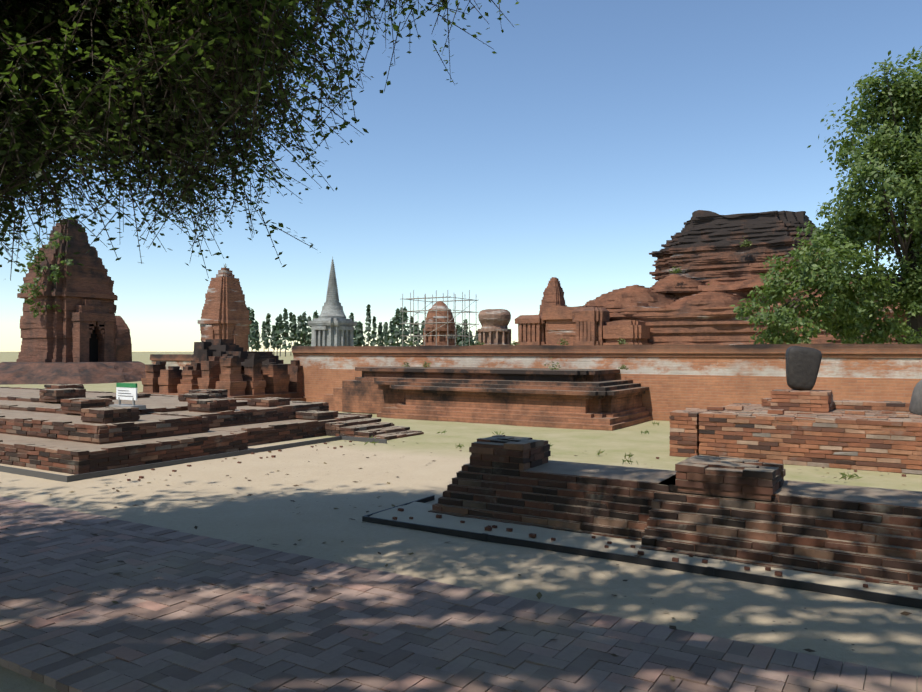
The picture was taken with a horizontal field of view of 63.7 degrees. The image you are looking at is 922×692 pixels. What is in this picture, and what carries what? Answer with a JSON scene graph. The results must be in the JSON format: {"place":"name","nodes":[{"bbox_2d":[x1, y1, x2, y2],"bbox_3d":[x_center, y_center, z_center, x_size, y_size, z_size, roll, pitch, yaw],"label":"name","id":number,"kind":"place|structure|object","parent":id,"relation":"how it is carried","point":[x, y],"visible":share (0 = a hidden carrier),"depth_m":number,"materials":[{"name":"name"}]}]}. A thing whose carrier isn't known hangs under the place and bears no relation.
{"place":"outdoors","nodes":[
{"label":"outdoors","id":0,"kind":"place"},
{"bbox_2d":[115,316,131,360],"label":"porch","id":1,"kind":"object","parent":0,"point":[124,347],"depth_m":50.31,"materials":[{"name":"brick"}]},
{"bbox_2d":[150,354,273,369],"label":"plaster wall","id":2,"kind":"structure","parent":0,"point":[181,360],"depth_m":30.64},
{"bbox_2d":[0,0,518,280],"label":"shade tree","id":3,"kind":"object","parent":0,"point":[151,23],"depth_m":4.72,"materials":[{"name":"green plant"}]},
{"bbox_2d":[0,352,921,691],"bbox_3d":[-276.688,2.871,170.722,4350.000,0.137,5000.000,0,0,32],"label":"ground","id":4,"kind":"structure","parent":0,"point":[184,498],"depth_m":6.99,"materials":[{"name":"beige sand"}]},
{"bbox_2d":[16,219,117,362],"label":"prang","id":5,"kind":"structure","parent":4,"relation":"on","point":[84,298],"depth_m":41.06,"materials":[{"name":"brick"}]},
{"bbox_2d":[18,231,73,317],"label":"foliage","id":6,"kind":"object","parent":5,"relation":"attached to","point":[55,266],"depth_m":40.08,"materials":[{"name":"green plant"}]},
{"bbox_2d":[89,330,97,361],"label":"doorway","id":7,"kind":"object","parent":5,"relation":"attached to","point":[93,348],"visible":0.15,"depth_m":41.67,"materials":[{"name":"black"}]},
{"bbox_2d":[0,361,145,384],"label":"wall","id":8,"kind":"structure","parent":4,"relation":"on","point":[11,373],"depth_m":37.98,"materials":[{"name":"brick"}]},
{"bbox_2d":[0,436,386,481],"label":"platform edging","id":9,"kind":"object","parent":4,"relation":"on","point":[44,475],"visible":0.71,"depth_m":10.46,"materials":[{"name":"grey"}]},
{"bbox_2d":[0,384,421,474],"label":"platform bricks","id":10,"kind":"object","parent":4,"relation":"on","point":[102,409],"visible":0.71,"depth_m":11.96,"materials":[{"name":"brown brick"}]},
{"bbox_2d":[0,385,423,472],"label":"platform","id":11,"kind":"object","parent":4,"relation":"on","point":[24,403],"visible":0.44,"depth_m":12.87,"materials":[{"name":"brown brick"}]},
{"bbox_2d":[108,383,145,409],"bbox_3d":[-5.809,0.870,12.906,0.680,0.450,0.280,0,0,32],"label":"info sign","id":12,"kind":"object","parent":11,"relation":"on","point":[126,391],"visible":0.94,"depth_m":12.86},
{"bbox_2d":[139,339,305,400],"bbox_3d":[-6.929,0.820,24.297,4.525,2.060,5.353,0,0,32],"label":"ruin","id":13,"kind":"object","parent":4,"relation":"on","point":[233,369],"visible":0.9,"depth_m":22.59,"materials":[{"name":"brown brick"}]},
{"bbox_2d":[198,268,251,350],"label":"prang","id":14,"kind":"structure","parent":4,"relation":"on","point":[225,313],"depth_m":47.63,"materials":[{"name":"brick"}]},
{"bbox_2d":[308,256,356,345],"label":"white stupa","id":15,"kind":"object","parent":4,"relation":"on","point":[331,325],"depth_m":69.32,"materials":[{"name":"paint"}]},
{"bbox_2d":[248,304,477,355],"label":"treeline","id":16,"kind":"object","parent":4,"relation":"on","point":[278,329],"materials":[{"name":"green plant"}]},
{"bbox_2d":[420,301,458,345],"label":"brick stupa","id":17,"kind":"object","parent":4,"relation":"on","point":[431,327],"visible":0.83,"depth_m":68.95,"materials":[{"name":"brick"}]},
{"bbox_2d":[400,290,478,345],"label":"scaffolding","id":18,"kind":"object","parent":4,"relation":"on","point":[436,310],"visible":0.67,"depth_m":68.73,"materials":[{"name":"grey metal"}]},
{"bbox_2d":[0,440,917,680],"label":"fallen leaves","id":19,"kind":"object","parent":4,"relation":"on","point":[674,559],"visible":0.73,"depth_m":5.97,"materials":[{"name":"brown plant"}]},
{"bbox_2d":[0,497,921,691],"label":"path bricks","id":20,"kind":"object","parent":4,"relation":"on","point":[64,627],"visible":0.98,"depth_m":4.29,"materials":[{"name":"brick"}]},
{"bbox_2d":[314,366,651,430],"bbox_3d":[-0.081,1.192,18.852,9.214,1.240,2.809,0,0,32],"label":"stepped base","id":21,"kind":"object","parent":4,"relation":"on","point":[595,399],"visible":0.94,"depth_m":17.22,"materials":[{"name":"brown brick"}]},
{"bbox_2d":[478,309,510,344],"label":"round ruined stupa","id":22,"kind":"object","parent":4,"relation":"on","point":[494,330],"visible":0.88,"depth_m":68.75,"materials":[{"name":"beige stone"}]},
{"bbox_2d":[539,277,566,314],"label":"small brick tower","id":23,"kind":"structure","parent":4,"relation":"on","point":[553,293],"depth_m":64.18,"materials":[{"name":"brick"}]},
{"bbox_2d":[515,307,609,345],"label":"pilaster ruins","id":24,"kind":"object","parent":4,"relation":"on","point":[590,322],"visible":0.54,"depth_m":57.04,"materials":[{"name":"brick"}]},
{"bbox_2d":[542,305,651,345],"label":"prang porches","id":25,"kind":"object","parent":4,"relation":"on","point":[560,324],"visible":0.35,"depth_m":58.06,"materials":[{"name":"brown brick"}]},
{"bbox_2d":[292,343,921,420],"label":"back wall","id":26,"kind":"structure","parent":4,"relation":"on","point":[677,377],"depth_m":17.26,"materials":[{"name":"brown brick"}]},
{"bbox_2d":[364,239,861,479],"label":"weed leaves","id":27,"kind":"object","parent":4,"relation":"on","point":[746,242],"visible":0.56,"depth_m":17.38,"materials":[{"name":"green plant"}]},
{"bbox_2d":[362,495,921,608],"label":"bed edging","id":28,"kind":"object","parent":4,"relation":"on","point":[826,589],"visible":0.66,"depth_m":5.57,"materials":[{"name":"grey"}]},
{"bbox_2d":[369,501,921,598],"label":"sand bed","id":29,"kind":"object","parent":4,"relation":"on","point":[418,512],"visible":0.52,"depth_m":6.14,"materials":[{"name":"beige sand"}]},
{"bbox_2d":[428,435,921,587],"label":"front wall bricks","id":30,"kind":"object","parent":4,"relation":"on","point":[696,465],"visible":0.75,"depth_m":6.07,"materials":[{"name":"brown brick"}]},
{"bbox_2d":[430,440,921,587],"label":"front wall","id":31,"kind":"structure","parent":4,"relation":"on","point":[877,496],"depth_m":6.00,"materials":[{"name":"brick"}]},
{"bbox_2d":[607,210,906,344],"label":"prang","id":32,"kind":"structure","parent":4,"relation":"on","point":[703,246],"depth_m":60.99,"materials":[{"name":"brown brick"}]},
{"bbox_2d":[583,267,893,314],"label":"brick rubble mound","id":33,"kind":"object","parent":32,"relation":"on","point":[656,295],"visible":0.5,"depth_m":59.79,"materials":[{"name":"brown brick"}]},
{"bbox_2d":[669,389,921,474],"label":"platform bricks","id":34,"kind":"object","parent":4,"relation":"on","point":[875,414],"visible":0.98,"depth_m":10.86,"materials":[{"name":"brown brick"}]},
{"bbox_2d":[785,346,821,390],"bbox_3d":[5.571,0.368,12.082,0.522,0.742,0.298,0,0,9],"label":"buddha torso","id":35,"kind":"object","parent":34,"relation":"on","point":[802,366],"visible":0.98,"depth_m":11.95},
{"bbox_2d":[909,379,921,414],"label":"fallen head","id":36,"kind":"object","parent":34,"relation":"on","point":[915,406],"visible":0.92,"depth_m":11.21},
{"bbox_2d":[682,650,917,691],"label":"path bedding","id":37,"kind":"object","parent":4,"relation":"on","point":[864,682],"depth_m":3.71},
{"bbox_2d":[730,46,921,343],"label":"tree","id":38,"kind":"object","parent":4,"relation":"on","point":[841,244],"depth_m":32.99,"materials":[{"name":"green plant"}]},
{"bbox_2d":[0,0,921,351],"label":"sky","id":39,"kind":"structure","parent":0,"point":[570,152],"materials":[{"name":"blue"}]}
]}

